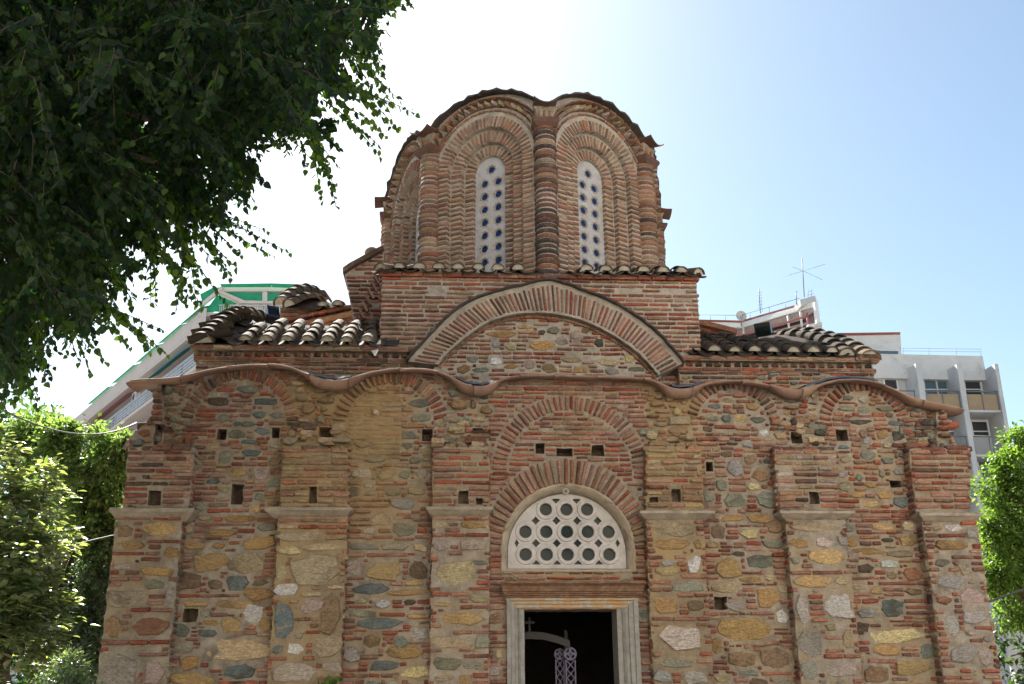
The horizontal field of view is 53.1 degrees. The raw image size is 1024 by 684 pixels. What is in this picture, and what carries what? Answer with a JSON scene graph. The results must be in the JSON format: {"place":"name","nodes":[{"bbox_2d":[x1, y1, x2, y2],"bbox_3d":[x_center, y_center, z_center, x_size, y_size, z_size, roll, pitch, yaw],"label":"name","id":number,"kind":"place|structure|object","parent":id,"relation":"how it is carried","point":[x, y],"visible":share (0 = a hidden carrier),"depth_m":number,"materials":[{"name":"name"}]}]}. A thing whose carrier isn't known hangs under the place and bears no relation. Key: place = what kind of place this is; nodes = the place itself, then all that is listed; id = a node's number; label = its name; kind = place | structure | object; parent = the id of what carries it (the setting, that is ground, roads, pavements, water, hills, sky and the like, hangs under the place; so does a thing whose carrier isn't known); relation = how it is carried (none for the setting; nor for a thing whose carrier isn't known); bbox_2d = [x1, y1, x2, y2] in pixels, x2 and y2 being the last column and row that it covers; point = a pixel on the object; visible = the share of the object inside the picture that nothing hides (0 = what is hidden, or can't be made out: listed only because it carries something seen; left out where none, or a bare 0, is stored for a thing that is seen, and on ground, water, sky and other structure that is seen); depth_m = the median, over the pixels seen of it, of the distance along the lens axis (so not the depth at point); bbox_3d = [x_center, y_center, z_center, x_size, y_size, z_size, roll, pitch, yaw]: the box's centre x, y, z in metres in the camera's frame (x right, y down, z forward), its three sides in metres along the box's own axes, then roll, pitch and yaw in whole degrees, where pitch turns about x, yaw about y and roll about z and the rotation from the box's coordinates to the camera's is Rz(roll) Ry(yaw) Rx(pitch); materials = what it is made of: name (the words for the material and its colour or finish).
{"place":"outdoors","nodes":[
{"label":"outdoors","id":0,"kind":"place"},
{"bbox_2d":[10,283,313,682],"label":"apartment building","id":1,"kind":"structure","parent":0,"point":[116,404],"depth_m":82.72,"materials":[{"name":"white concrete"}]},
{"bbox_2d":[132,391,139,401],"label":"air conditioner","id":2,"kind":"object","parent":1,"relation":"attached to","point":[135,394],"visible":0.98,"depth_m":87.69,"materials":[{"name":"white metal"}]},
{"bbox_2d":[0,0,1023,556],"label":"sky","id":3,"kind":"structure","parent":0,"point":[878,143],"materials":[{"name":"blue"}]},
{"bbox_2d":[96,87,1001,683],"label":"brick church","id":4,"kind":"structure","parent":0,"point":[442,411],"depth_m":12.18,"materials":[{"name":"brick"}]},
{"bbox_2d":[19,535,113,558],"bbox_3d":[-4.536,2.061,10.109,0.068,0.766,2.911,-1,-19,1],"label":"cable","id":5,"kind":"object","parent":4,"relation":"attached to","point":[84,541],"visible":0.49,"depth_m":11.05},
{"bbox_2d":[0,409,136,434],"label":"cable","id":6,"kind":"object","parent":4,"relation":"attached to","point":[64,431],"visible":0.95,"depth_m":10.09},
{"bbox_2d":[265,305,279,323],"bbox_3d":[-3.933,-0.408,16.779,0.232,0.385,0.282,11,-22,-30],"label":"floodlight","id":7,"kind":"object","parent":4,"relation":"attached to","point":[272,313],"visible":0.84,"depth_m":16.72,"materials":[{"name":"black metal"}]},
{"bbox_2d":[562,488,568,494],"bbox_3d":[0.634,1.768,12.114,0.072,0.072,0.061,1,-19,-3],"label":"round sensor","id":8,"kind":"object","parent":4,"relation":"attached to","point":[565,491],"visible":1,"depth_m":12.09,"materials":[{"name":"white paint"}]},
{"bbox_2d":[500,483,636,572],"bbox_3d":[0.644,2.230,12.171,1.593,1.045,0.410,1,-19,-3],"label":"lunette window","id":9,"kind":"structure","parent":4,"relation":"in","point":[550,530],"depth_m":12.12,"materials":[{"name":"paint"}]},
{"bbox_2d":[754,322,773,340],"bbox_3d":[4.227,-0.079,17.131,0.309,0.471,0.351,-9,-21,24],"label":"floodlight","id":10,"kind":"object","parent":4,"relation":"attached to","point":[763,329],"visible":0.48,"depth_m":17.05,"materials":[{"name":"black metal"}]},
{"bbox_2d":[989,588,1023,602],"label":"cable","id":11,"kind":"object","parent":4,"relation":"attached to","point":[1011,593],"visible":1,"depth_m":11.46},
{"bbox_2d":[699,296,821,336],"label":"apartment building","id":12,"kind":"structure","parent":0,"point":[804,313],"depth_m":82.76,"materials":[{"name":"white concrete"}]},
{"bbox_2d":[736,311,746,326],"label":"satellite dish","id":13,"kind":"object","parent":12,"relation":"on","point":[740,316],"visible":1,"depth_m":87.31,"materials":[{"name":"white metal"}]},
{"bbox_2d":[758,291,762,312],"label":"roof antenna","id":14,"kind":"object","parent":12,"relation":"on","point":[759,292],"visible":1,"depth_m":83.99,"materials":[{"name":"grey metal"}]},
{"bbox_2d":[784,259,824,297],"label":"roof antenna","id":15,"kind":"object","parent":12,"relation":"on","point":[803,278],"visible":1,"depth_m":80.52,"materials":[{"name":"grey metal"}]},
{"bbox_2d":[841,332,1023,683],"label":"apartment building","id":16,"kind":"structure","parent":0,"point":[971,386],"depth_m":76.09,"materials":[{"name":"white concrete"}]},
{"bbox_2d":[875,349,898,353],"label":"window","id":17,"kind":"structure","parent":16,"relation":"in","point":[880,351],"depth_m":80.85,"materials":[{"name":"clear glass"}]},
{"bbox_2d":[883,380,898,389],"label":"window","id":18,"kind":"structure","parent":16,"relation":"in","point":[891,383],"depth_m":77.11,"materials":[{"name":"grey glass"}]},
{"bbox_2d":[924,381,946,393],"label":"window","id":19,"kind":"structure","parent":16,"relation":"in","point":[928,385],"depth_m":77.22,"materials":[{"name":"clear glass"}]},
{"bbox_2d":[964,382,982,393],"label":"window","id":20,"kind":"structure","parent":16,"relation":"in","point":[969,386],"depth_m":77.37,"materials":[{"name":"glass"}]},
{"bbox_2d":[971,420,990,435],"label":"window","id":21,"kind":"structure","parent":16,"relation":"in","point":[979,428],"depth_m":76.32,"materials":[{"name":"glass"}]},
{"bbox_2d":[977,462,992,477],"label":"window","id":22,"kind":"structure","parent":16,"relation":"in","point":[978,463],"depth_m":75.26,"materials":[{"name":"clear glass"}]},
{"bbox_3d":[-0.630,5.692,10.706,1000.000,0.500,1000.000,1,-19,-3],"label":"ground","id":23,"kind":"structure","parent":0,"visible":0},
{"bbox_2d":[0,423,98,683],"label":"broadleaf tree","id":24,"kind":"object","parent":23,"relation":"on","point":[20,592],"visible":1,"depth_m":9.24,"materials":[{"name":"green plant"}]},
{"bbox_2d":[0,389,103,683],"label":"background tree","id":25,"kind":"object","parent":23,"relation":"on","point":[21,679],"visible":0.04,"depth_m":20.16,"materials":[{"name":"green plant"}]},
{"bbox_2d":[6,505,121,683],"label":"dark shrub","id":26,"kind":"object","parent":23,"relation":"on","point":[95,602],"visible":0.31,"depth_m":14.17,"materials":[{"name":"green plant"}]},
{"bbox_2d":[0,401,134,683],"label":"leafy tree","id":27,"kind":"object","parent":23,"relation":"on","point":[99,476],"visible":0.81,"depth_m":14.27,"materials":[{"name":"green plant"}]},
{"bbox_2d":[26,640,116,683],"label":"round bush","id":28,"kind":"object","parent":23,"relation":"on","point":[72,676],"visible":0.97,"depth_m":10.20,"materials":[{"name":"green plant"}]},
{"bbox_2d":[0,0,419,422],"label":"shade tree","id":29,"kind":"object","parent":23,"relation":"on","point":[89,89],"visible":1,"depth_m":5.24,"materials":[{"name":"green plant"}]},
{"bbox_2d":[317,674,342,683],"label":"wall sprig","id":30,"kind":"object","parent":23,"relation":"on","point":[331,680],"depth_m":10.89,"materials":[{"name":"green plant"}]},
{"bbox_2d":[524,617,569,683],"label":"wooden screen","id":31,"kind":"object","parent":23,"relation":"on","point":[565,642],"visible":0.42,"depth_m":12.24,"materials":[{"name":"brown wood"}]},
{"bbox_2d":[554,648,564,683],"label":"processional fan","id":32,"kind":"object","parent":23,"relation":"on","point":[559,654],"visible":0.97,"depth_m":12.42},
{"bbox_2d":[564,647,576,683],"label":"processional fan","id":33,"kind":"object","parent":23,"relation":"on","point":[569,654],"visible":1,"depth_m":12.27},
{"bbox_2d":[969,420,1023,638],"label":"leaved tree","id":34,"kind":"object","parent":23,"relation":"on","point":[1004,571],"visible":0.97,"depth_m":14.63,"materials":[{"name":"green plant"}]},
{"bbox_2d":[993,594,1023,683],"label":"background tree","id":35,"kind":"object","parent":23,"relation":"on","point":[1016,679],"visible":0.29,"depth_m":19.75,"materials":[{"name":"green plant"}]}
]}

